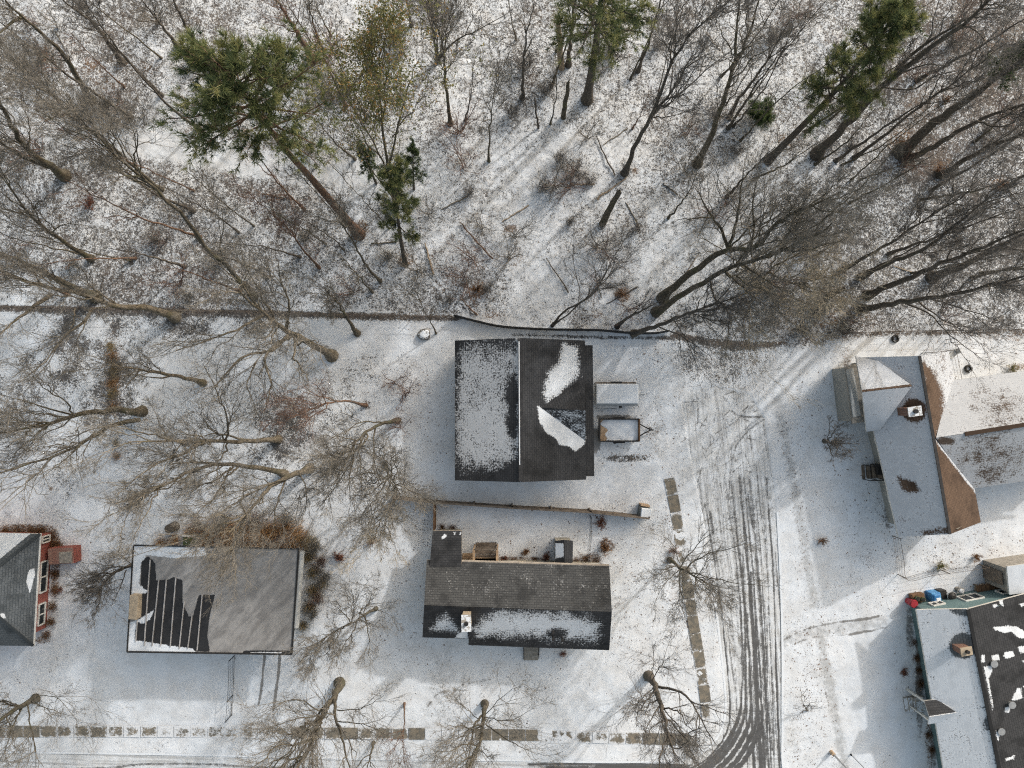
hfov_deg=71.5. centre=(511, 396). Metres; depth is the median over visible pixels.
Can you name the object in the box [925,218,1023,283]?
bare tree
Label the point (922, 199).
slim tree
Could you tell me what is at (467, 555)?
stoop
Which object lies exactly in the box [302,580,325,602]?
dead grass clump
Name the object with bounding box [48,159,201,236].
slim tree
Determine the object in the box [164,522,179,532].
tree stump
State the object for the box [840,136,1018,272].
bare tree
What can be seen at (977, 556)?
shrub
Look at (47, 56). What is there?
thin sapling
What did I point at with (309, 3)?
bare tree
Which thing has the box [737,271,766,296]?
vine thicket
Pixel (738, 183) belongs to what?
slim tree
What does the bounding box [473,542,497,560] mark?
deck
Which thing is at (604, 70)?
thin sapling
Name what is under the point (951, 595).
kettle grill
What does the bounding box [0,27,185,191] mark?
bare tree
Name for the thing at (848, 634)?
ground
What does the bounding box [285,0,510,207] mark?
leafy tree
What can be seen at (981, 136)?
slim tree
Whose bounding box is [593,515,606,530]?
shrub
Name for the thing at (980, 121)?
bare tree
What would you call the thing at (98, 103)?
thin sapling
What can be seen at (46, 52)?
shrub
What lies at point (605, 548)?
shrub
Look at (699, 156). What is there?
bare tree
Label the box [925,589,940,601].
tarp stack
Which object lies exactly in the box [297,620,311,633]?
dead grass clump
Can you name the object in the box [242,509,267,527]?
bare bush
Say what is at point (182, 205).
slim tree
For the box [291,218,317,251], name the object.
twig shrub
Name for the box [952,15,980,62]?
thin sapling
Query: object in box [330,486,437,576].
bare tree
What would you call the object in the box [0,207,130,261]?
slim tree
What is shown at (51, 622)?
bedding plant
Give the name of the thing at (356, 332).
bare tree
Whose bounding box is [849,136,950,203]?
slim tree
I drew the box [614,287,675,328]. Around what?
bare tree
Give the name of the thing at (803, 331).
vine thicket
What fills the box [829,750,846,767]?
street post
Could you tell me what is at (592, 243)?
thin sapling
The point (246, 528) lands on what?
dead grass clump
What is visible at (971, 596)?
window
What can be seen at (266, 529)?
dead grass clump
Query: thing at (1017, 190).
slim tree
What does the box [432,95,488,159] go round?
thin sapling
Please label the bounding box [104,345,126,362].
weed clump
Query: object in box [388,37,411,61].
twig shrub
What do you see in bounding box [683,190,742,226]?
thin sapling
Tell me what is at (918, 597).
planter crate
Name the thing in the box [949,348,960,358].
garden chair
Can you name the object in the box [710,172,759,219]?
thin sapling
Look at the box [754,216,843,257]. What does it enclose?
slim tree
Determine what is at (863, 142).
slim tree
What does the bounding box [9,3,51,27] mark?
thin sapling
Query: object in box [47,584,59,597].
bedding plant
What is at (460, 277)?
thin sapling
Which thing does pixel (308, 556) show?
dead grass clump
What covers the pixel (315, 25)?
slim tree
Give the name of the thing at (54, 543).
bedding plant
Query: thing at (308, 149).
twig shrub
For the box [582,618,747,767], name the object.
bare tree
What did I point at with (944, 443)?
house
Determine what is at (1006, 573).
garage
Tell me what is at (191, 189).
slim tree
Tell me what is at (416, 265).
bush
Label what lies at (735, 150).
twig shrub
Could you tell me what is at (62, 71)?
slim tree
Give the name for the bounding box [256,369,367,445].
bare tree
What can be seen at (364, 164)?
holly sapling
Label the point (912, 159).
slim tree
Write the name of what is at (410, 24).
bare tree
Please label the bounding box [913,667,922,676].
bedding plant
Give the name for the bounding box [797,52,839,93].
thin sapling
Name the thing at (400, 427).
shrub
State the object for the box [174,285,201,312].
twig shrub
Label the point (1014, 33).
thin sapling
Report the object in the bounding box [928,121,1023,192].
slim tree
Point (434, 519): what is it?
short fence
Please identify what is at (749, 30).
bare tree
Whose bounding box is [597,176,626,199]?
fallen log
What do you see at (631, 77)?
slim tree
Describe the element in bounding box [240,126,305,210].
slim tree
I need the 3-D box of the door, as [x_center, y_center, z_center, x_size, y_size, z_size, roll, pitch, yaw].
[33.100,12.270,48.975,0.060,1.950,0.900,-6,90,0]
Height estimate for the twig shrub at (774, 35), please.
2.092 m
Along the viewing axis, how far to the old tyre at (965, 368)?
49.85 m
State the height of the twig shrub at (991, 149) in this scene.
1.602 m
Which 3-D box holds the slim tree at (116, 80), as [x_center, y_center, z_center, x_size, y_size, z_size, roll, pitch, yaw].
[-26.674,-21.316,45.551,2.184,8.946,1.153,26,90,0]
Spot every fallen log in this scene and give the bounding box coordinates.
[425,243,433,274]
[459,222,493,258]
[460,298,477,315]
[546,258,568,292]
[596,136,614,175]
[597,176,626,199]
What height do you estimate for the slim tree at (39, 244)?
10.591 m
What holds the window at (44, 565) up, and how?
in the house at (27, 560)
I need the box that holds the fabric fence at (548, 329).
[453,314,669,333]
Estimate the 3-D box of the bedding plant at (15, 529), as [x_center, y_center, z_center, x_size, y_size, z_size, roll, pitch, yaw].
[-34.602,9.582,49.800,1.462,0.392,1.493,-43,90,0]
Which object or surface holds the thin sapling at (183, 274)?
on the ground
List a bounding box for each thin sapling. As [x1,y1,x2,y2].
[1,121,45,176]
[1,230,38,254]
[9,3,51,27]
[19,0,69,39]
[21,32,68,88]
[72,180,109,209]
[89,84,118,117]
[98,80,122,121]
[114,94,153,123]
[129,0,187,31]
[137,244,197,313]
[138,226,177,250]
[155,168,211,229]
[175,87,201,113]
[201,219,247,264]
[208,181,248,223]
[218,32,254,52]
[251,164,316,219]
[290,69,331,111]
[302,236,323,269]
[308,17,346,73]
[318,263,369,316]
[366,230,388,254]
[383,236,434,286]
[408,183,444,224]
[427,109,473,137]
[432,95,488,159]
[436,126,492,183]
[437,249,485,309]
[440,233,503,272]
[455,263,482,290]
[468,208,504,246]
[480,238,526,285]
[497,202,545,248]
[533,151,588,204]
[538,160,592,199]
[551,166,584,206]
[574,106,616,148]
[576,214,628,260]
[579,229,627,273]
[582,36,634,88]
[584,262,618,306]
[611,289,656,329]
[670,142,716,195]
[678,104,704,151]
[680,100,708,135]
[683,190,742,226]
[691,19,728,61]
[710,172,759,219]
[758,256,805,304]
[771,111,826,162]
[778,0,821,28]
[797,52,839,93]
[801,226,842,265]
[807,215,841,250]
[813,257,840,283]
[819,24,853,48]
[822,280,877,331]
[839,313,871,343]
[876,134,943,184]
[889,32,926,59]
[890,41,949,83]
[940,290,970,335]
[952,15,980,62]
[953,0,996,51]
[983,82,1022,126]
[1002,118,1022,144]
[1009,23,1023,44]
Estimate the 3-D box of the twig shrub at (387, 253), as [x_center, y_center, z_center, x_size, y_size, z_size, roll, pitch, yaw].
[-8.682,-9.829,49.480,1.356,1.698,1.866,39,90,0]
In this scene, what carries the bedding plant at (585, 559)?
on the ground
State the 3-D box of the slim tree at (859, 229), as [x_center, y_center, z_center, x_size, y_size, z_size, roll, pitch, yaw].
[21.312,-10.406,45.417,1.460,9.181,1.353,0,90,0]
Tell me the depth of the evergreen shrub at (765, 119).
48.28 m
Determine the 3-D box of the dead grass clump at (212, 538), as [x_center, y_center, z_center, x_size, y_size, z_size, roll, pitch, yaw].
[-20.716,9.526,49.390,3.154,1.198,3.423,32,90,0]
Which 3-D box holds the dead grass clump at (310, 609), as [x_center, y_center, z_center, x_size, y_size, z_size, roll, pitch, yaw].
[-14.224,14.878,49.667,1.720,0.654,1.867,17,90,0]
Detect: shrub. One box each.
[37,44,53,63]
[59,254,78,271]
[82,194,94,211]
[92,88,113,109]
[141,226,172,247]
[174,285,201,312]
[204,245,233,274]
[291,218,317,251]
[299,133,318,164]
[302,72,338,99]
[332,551,344,562]
[372,407,418,441]
[374,245,398,266]
[381,369,415,392]
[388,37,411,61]
[390,377,428,419]
[439,293,456,305]
[460,178,478,206]
[472,285,482,294]
[476,272,496,300]
[499,97,527,131]
[521,548,529,555]
[528,175,557,195]
[542,551,550,560]
[552,146,571,171]
[557,147,606,188]
[560,217,576,229]
[575,167,601,190]
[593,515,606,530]
[598,537,610,556]
[605,47,635,64]
[616,289,627,298]
[617,152,635,177]
[628,218,644,235]
[647,25,672,56]
[704,94,734,125]
[724,140,749,158]
[745,95,775,130]
[749,210,767,230]
[758,261,779,280]
[762,20,788,45]
[818,538,829,546]
[825,133,844,159]
[828,98,844,119]
[840,134,864,153]
[900,667,908,677]
[936,559,950,570]
[942,92,950,103]
[942,164,967,184]
[945,34,962,53]
[971,553,984,560]
[976,134,1004,155]
[982,121,999,141]
[1007,364,1018,372]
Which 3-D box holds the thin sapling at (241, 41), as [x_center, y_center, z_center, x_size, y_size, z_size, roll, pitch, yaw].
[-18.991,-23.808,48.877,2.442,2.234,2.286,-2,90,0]
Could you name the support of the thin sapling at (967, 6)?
on the ground
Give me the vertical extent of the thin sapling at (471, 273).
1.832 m
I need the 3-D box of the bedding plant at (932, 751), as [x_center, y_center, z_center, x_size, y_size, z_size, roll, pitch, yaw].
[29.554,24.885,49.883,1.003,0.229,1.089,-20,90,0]
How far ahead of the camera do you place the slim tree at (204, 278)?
43.64 m
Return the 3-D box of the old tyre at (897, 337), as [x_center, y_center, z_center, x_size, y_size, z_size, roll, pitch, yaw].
[26.910,-4.080,49.910,0.570,0.162,0.566,0,90,0]
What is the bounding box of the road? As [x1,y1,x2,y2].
[0,387,781,767]
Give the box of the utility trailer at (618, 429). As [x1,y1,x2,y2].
[598,417,653,442]
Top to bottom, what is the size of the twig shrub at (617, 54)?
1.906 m
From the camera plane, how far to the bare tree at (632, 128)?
47.07 m
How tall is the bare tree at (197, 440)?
20.808 m
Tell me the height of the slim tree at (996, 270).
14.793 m
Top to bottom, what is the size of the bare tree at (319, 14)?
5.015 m
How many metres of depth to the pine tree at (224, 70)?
30.64 m
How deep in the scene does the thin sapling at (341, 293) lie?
48.81 m
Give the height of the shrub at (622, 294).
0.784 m
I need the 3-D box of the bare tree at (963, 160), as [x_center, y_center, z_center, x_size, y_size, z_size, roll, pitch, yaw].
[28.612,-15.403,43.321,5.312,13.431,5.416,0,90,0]
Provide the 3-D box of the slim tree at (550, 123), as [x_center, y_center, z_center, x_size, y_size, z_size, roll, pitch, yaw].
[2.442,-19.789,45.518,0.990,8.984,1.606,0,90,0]
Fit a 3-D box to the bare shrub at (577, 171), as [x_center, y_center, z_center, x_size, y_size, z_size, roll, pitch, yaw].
[4.765,-15.764,49.349,3.346,1.949,2.999,15,90,0]
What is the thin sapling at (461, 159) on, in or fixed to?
on the ground
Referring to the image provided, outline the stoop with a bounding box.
[462,553,472,559]
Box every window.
[37,601,45,626]
[38,560,48,593]
[41,534,50,543]
[928,600,945,605]
[957,593,984,601]
[995,589,1007,594]
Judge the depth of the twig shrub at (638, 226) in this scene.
49.54 m
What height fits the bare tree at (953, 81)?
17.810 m
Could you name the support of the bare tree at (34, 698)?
on the ground
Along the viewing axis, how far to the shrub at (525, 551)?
49.75 m
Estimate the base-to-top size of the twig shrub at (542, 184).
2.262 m
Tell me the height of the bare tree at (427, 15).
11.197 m
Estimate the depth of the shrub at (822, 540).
49.64 m
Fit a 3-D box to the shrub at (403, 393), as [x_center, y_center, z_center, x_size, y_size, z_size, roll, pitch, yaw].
[-7.207,-0.128,48.631,3.141,2.725,2.408,-30,90,0]
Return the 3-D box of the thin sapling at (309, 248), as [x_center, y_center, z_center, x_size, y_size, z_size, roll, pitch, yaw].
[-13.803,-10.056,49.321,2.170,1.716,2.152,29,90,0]
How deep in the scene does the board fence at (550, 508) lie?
48.95 m
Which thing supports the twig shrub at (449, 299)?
on the ground
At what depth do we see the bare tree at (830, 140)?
36.23 m
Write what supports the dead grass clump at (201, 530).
on the ground
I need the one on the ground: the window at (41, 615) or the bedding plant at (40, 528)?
the bedding plant at (40, 528)
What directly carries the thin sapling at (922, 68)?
on the ground
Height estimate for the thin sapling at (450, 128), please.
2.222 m
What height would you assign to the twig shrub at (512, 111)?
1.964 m
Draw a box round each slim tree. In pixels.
[0,19,133,118]
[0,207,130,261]
[0,219,78,254]
[12,250,136,270]
[24,100,194,191]
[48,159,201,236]
[63,32,125,88]
[65,119,195,215]
[88,0,162,58]
[104,235,186,268]
[162,254,241,292]
[164,177,239,233]
[180,161,254,226]
[200,224,301,258]
[200,247,269,277]
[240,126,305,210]
[248,0,347,94]
[249,192,326,244]
[300,20,347,107]
[301,213,344,250]
[304,0,363,113]
[309,148,389,228]
[314,108,356,160]
[324,239,375,293]
[463,53,484,121]
[506,0,542,100]
[507,0,516,40]
[544,47,556,124]
[550,2,583,86]
[629,0,673,80]
[635,0,671,73]
[656,0,690,98]
[720,0,782,77]
[725,22,815,130]
[725,136,786,198]
[732,27,804,127]
[738,34,860,142]
[741,194,860,246]
[750,0,836,96]
[751,128,828,180]
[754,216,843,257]
[803,80,887,132]
[814,103,878,165]
[818,211,877,254]
[821,140,923,219]
[829,6,977,120]
[833,79,974,162]
[841,85,939,165]
[846,20,947,115]
[849,75,983,181]
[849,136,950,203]
[860,133,956,182]
[865,195,973,271]
[886,186,1023,256]
[910,250,1023,274]
[914,0,1023,82]
[919,175,1023,201]
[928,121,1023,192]
[933,68,1003,127]
[961,245,1023,257]
[968,177,1023,219]
[969,265,1023,279]
[973,98,1022,142]
[979,268,1020,274]
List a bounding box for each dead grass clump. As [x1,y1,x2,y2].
[152,536,167,544]
[161,532,181,544]
[180,521,215,545]
[180,526,196,536]
[194,511,233,543]
[213,518,247,545]
[235,520,268,545]
[246,514,280,546]
[260,513,302,545]
[268,537,285,547]
[272,520,313,550]
[281,538,300,549]
[295,531,322,563]
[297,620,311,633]
[300,596,316,620]
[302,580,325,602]
[303,549,317,571]
[303,564,319,584]
[313,577,331,594]
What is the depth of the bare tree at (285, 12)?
43.14 m
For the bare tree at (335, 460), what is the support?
on the ground
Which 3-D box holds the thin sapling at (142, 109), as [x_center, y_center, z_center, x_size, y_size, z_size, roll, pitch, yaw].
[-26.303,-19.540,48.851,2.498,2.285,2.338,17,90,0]
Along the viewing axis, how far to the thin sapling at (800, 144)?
48.53 m
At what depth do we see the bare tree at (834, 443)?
46.96 m
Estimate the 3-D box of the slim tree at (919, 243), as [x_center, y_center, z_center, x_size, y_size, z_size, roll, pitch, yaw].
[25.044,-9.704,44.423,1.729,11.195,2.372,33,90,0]
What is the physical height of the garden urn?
0.629 m
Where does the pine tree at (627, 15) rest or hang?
on the ground
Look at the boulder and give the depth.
49.67 m
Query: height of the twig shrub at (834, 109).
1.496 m
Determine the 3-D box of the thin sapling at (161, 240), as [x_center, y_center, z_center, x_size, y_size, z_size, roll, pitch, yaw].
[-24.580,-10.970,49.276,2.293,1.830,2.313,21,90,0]
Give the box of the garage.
[982,554,1023,594]
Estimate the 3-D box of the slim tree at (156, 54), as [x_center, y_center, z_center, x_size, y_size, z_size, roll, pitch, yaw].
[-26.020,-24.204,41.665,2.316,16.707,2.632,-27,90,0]
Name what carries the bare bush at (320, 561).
on the ground
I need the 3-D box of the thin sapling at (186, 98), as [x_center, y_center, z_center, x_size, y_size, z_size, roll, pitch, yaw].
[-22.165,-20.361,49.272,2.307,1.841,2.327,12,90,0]
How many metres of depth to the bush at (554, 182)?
48.69 m
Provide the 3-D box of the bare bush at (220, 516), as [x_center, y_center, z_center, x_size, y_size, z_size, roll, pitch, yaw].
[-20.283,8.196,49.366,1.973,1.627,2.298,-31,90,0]
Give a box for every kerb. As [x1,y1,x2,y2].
[0,563,726,762]
[776,512,783,767]
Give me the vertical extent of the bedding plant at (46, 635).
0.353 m
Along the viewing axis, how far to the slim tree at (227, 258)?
43.29 m
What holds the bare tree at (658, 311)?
on the ground
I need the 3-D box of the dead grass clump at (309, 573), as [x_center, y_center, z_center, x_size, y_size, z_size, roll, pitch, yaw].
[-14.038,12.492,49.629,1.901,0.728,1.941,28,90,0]
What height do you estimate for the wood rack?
0.550 m
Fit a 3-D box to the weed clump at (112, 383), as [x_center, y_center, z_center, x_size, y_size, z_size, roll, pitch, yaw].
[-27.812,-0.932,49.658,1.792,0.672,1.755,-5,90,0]
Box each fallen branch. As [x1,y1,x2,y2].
[441,197,466,209]
[502,205,528,221]
[606,286,637,303]
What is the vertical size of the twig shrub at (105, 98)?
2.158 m
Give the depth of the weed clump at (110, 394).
49.81 m
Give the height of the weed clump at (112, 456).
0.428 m
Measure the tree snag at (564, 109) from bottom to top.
4.028 m
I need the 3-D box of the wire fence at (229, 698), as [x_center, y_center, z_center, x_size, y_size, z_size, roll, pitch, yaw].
[-19.592,20.281,49.550,0.115,1.301,4.268,3,90,0]
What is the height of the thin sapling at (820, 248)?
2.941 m
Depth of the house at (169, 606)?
46.43 m
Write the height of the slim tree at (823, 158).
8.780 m
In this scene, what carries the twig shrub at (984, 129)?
on the ground
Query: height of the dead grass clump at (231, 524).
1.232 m
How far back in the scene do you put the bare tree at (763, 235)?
37.55 m
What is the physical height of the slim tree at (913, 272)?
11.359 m
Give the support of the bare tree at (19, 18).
on the ground
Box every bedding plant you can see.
[11,525,23,532]
[24,524,35,532]
[28,522,48,532]
[38,628,52,641]
[40,610,57,630]
[41,527,57,543]
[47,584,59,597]
[47,602,57,614]
[48,564,60,579]
[49,538,63,547]
[581,554,590,561]
[908,637,917,646]
[912,652,920,664]
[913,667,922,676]
[914,679,923,689]
[927,746,936,755]
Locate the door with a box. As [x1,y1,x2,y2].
[982,566,1002,584]
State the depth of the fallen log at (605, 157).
49.85 m
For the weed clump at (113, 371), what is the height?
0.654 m
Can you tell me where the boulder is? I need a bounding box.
[417,328,429,339]
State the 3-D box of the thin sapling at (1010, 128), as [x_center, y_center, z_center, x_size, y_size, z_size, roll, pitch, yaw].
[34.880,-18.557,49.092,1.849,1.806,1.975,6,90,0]
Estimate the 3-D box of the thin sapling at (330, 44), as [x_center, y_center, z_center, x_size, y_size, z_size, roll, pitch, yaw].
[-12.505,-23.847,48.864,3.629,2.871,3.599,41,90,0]
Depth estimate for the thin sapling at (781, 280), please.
48.73 m
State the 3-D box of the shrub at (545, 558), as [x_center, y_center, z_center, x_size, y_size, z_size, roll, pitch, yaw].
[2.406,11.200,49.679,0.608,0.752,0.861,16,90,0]
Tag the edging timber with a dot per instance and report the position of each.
(609, 382)
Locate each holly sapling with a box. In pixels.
[356,140,383,185]
[401,135,428,189]
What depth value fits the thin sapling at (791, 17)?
49.15 m
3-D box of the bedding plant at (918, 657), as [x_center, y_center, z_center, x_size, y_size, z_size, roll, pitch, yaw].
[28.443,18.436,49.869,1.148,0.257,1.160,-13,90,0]
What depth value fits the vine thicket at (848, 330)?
49.12 m
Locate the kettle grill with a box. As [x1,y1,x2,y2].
[947,592,956,599]
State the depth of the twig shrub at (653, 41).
49.59 m
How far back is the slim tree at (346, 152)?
43.90 m
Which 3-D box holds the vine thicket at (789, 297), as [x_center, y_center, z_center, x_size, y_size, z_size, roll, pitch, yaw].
[19.251,-7.083,49.049,2.960,2.440,3.447,32,90,0]
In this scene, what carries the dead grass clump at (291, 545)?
on the ground
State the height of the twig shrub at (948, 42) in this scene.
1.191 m
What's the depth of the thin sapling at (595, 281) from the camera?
48.99 m
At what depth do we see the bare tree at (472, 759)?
42.69 m
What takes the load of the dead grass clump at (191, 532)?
on the ground
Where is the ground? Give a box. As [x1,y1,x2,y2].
[0,0,1023,767]
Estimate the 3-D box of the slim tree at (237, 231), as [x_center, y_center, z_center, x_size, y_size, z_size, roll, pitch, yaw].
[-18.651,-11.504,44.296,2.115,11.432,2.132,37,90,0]
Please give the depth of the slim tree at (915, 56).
41.65 m
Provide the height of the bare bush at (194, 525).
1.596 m
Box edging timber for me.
[595,382,635,383]
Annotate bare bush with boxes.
[185,517,201,533]
[207,507,235,527]
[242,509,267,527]
[271,505,299,533]
[302,607,322,626]
[303,536,327,565]
[306,584,327,611]
[310,552,330,575]
[311,563,339,589]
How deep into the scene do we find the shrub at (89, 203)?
49.62 m
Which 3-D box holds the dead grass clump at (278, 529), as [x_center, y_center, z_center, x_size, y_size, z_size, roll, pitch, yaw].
[-16.367,9.503,49.373,3.217,1.232,3.285,19,90,0]
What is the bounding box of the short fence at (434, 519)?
[433,504,435,529]
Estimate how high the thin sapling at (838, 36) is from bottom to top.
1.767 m
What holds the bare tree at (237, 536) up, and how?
on the ground
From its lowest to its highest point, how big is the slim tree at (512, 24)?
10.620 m
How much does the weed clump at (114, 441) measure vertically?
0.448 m
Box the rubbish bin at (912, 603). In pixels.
[905,598,917,607]
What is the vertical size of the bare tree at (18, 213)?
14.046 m
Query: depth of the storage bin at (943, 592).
49.39 m
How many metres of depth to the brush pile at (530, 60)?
48.99 m
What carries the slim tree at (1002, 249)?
on the ground
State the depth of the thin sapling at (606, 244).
48.58 m
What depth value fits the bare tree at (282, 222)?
41.48 m
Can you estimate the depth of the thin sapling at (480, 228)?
49.24 m
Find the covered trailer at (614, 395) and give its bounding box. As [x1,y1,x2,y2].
[594,382,644,407]
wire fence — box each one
[0,305,452,317]
[225,655,234,722]
[587,515,591,561]
[846,329,1021,333]
[893,536,990,580]
[945,338,961,377]
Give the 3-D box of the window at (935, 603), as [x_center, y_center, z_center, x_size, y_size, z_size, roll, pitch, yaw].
[29.154,14.182,48.800,0.913,0.690,0.105,-11,90,0]
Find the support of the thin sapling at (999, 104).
on the ground
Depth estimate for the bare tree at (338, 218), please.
41.06 m
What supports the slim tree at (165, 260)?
on the ground
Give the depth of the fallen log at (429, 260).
49.83 m
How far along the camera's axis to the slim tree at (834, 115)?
37.64 m
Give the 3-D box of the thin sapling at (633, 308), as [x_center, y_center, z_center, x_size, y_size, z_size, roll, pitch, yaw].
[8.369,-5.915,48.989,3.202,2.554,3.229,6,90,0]
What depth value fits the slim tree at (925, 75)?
44.05 m
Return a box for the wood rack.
[973,583,998,592]
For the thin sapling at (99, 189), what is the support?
on the ground
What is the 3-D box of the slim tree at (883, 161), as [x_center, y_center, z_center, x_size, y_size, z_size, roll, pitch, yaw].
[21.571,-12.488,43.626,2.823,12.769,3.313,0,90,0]
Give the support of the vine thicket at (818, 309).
on the ground
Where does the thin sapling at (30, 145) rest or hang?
on the ground
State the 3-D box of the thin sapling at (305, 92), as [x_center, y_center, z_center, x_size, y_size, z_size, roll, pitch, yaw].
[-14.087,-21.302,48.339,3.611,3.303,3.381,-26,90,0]
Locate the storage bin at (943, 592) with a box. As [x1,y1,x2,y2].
[935,588,946,599]
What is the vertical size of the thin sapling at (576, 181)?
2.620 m
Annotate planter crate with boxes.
[908,592,925,602]
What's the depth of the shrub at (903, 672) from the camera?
49.74 m
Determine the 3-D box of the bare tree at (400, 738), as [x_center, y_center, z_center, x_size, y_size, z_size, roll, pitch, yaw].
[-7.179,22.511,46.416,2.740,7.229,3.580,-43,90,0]
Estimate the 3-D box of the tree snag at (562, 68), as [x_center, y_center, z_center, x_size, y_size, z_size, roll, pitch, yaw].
[3.206,-23.260,47.006,1.078,6.047,0.470,31,90,0]
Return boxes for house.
[0,531,80,646]
[126,544,304,654]
[422,529,611,659]
[455,338,593,481]
[832,352,1023,536]
[903,588,1023,767]
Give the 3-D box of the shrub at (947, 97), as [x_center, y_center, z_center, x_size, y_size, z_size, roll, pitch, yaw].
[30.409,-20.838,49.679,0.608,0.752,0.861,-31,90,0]
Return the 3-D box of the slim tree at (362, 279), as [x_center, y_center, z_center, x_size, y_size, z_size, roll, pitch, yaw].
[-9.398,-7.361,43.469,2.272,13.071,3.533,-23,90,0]
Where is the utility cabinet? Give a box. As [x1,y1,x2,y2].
[637,503,651,519]
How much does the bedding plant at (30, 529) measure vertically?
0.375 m
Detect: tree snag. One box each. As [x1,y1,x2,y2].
[534,97,539,128]
[556,17,564,70]
[561,80,569,119]
[599,190,620,226]
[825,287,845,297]
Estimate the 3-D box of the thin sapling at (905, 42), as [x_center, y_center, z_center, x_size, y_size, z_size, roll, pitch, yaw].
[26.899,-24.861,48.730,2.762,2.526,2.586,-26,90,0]
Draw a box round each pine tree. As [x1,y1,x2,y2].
[146,14,365,240]
[373,153,422,266]
[543,0,667,105]
[763,0,930,165]
[981,40,1023,93]
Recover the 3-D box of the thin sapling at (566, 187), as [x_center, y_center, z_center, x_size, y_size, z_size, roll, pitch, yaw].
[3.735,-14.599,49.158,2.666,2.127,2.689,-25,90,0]
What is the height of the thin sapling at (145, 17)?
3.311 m
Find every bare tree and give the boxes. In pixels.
[0,0,96,105]
[0,23,257,299]
[0,26,116,153]
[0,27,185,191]
[0,70,71,200]
[0,147,111,262]
[0,224,181,406]
[0,246,101,303]
[0,326,147,531]
[0,681,134,767]
[39,544,133,635]
[42,335,282,528]
[45,0,125,65]
[56,423,289,564]
[60,0,163,97]
[60,0,197,127]
[60,342,206,414]
[98,451,325,617]
[101,0,176,45]
[110,215,341,458]
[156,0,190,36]
[217,660,413,767]
[223,168,320,269]
[252,0,317,65]
[256,365,417,564]
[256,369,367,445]
[274,160,390,283]
[275,564,404,687]
[290,270,360,336]
[292,410,454,551]
[294,0,322,45]
[296,0,331,36]
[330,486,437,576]
[353,740,375,767]
[368,0,454,63]
[374,702,418,767]
[389,260,450,334]
[395,0,553,126]
[405,0,413,27]
[406,653,574,767]
[463,20,520,162]
[550,198,651,327]
[565,1,603,68]
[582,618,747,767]
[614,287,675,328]
[620,0,793,176]
[629,500,782,657]
[630,253,784,395]
[631,87,659,129]
[651,152,897,394]
[654,112,899,303]
[667,125,733,219]
[680,155,897,410]
[692,0,806,168]
[726,0,823,120]
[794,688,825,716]
[810,0,1023,160]
[822,415,863,472]
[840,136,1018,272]
[851,6,1023,160]
[856,153,1023,280]
[856,244,1023,394]
[861,195,1023,315]
[892,33,1023,160]
[902,87,1023,163]
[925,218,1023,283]
[935,84,1023,179]
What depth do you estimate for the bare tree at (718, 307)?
42.90 m
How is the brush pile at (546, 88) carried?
on the ground
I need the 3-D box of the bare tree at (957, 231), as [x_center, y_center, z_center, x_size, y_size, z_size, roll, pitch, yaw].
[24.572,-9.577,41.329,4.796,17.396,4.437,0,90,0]
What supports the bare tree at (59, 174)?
on the ground
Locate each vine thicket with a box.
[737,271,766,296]
[752,303,789,337]
[764,268,805,310]
[785,316,823,342]
[803,291,833,329]
[826,308,866,339]
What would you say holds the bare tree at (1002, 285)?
on the ground
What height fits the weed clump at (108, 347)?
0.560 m
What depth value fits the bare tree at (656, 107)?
37.04 m
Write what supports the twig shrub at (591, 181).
on the ground
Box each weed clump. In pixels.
[101,387,118,401]
[102,340,116,354]
[102,372,122,391]
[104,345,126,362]
[107,361,120,379]
[107,446,119,462]
[109,436,120,446]
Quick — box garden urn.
[954,586,963,593]
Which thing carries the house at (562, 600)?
on the ground
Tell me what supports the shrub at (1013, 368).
on the ground
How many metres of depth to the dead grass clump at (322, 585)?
49.81 m
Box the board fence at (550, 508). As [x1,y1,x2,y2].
[392,497,649,518]
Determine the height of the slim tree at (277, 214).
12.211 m
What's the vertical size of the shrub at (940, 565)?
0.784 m
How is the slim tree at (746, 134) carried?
on the ground
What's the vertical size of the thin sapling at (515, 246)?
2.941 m
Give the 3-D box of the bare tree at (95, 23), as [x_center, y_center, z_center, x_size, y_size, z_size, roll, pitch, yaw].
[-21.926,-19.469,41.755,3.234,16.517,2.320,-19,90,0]
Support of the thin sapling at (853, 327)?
on the ground
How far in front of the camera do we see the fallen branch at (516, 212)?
49.90 m
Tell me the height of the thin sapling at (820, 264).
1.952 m
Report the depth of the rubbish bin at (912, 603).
49.20 m
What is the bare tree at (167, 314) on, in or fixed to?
on the ground
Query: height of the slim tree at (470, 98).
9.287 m
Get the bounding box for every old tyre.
[891,335,899,342]
[964,365,972,372]
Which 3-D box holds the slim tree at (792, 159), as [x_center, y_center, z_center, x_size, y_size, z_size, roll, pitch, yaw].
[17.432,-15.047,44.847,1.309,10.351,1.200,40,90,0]
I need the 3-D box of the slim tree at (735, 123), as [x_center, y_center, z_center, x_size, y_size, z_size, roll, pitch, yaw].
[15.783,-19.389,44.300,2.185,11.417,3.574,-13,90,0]
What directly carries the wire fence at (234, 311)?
on the ground
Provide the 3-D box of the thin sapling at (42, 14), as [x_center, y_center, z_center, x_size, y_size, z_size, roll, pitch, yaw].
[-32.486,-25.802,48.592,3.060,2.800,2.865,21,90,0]
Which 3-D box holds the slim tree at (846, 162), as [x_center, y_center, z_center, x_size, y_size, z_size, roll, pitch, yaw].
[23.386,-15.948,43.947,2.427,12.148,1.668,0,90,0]
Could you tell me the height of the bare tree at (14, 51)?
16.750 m
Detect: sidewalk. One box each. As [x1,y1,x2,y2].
[0,726,691,744]
[664,477,712,719]
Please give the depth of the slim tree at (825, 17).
39.11 m
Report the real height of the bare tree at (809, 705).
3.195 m
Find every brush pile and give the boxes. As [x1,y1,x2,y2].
[507,30,544,79]
[530,69,561,100]

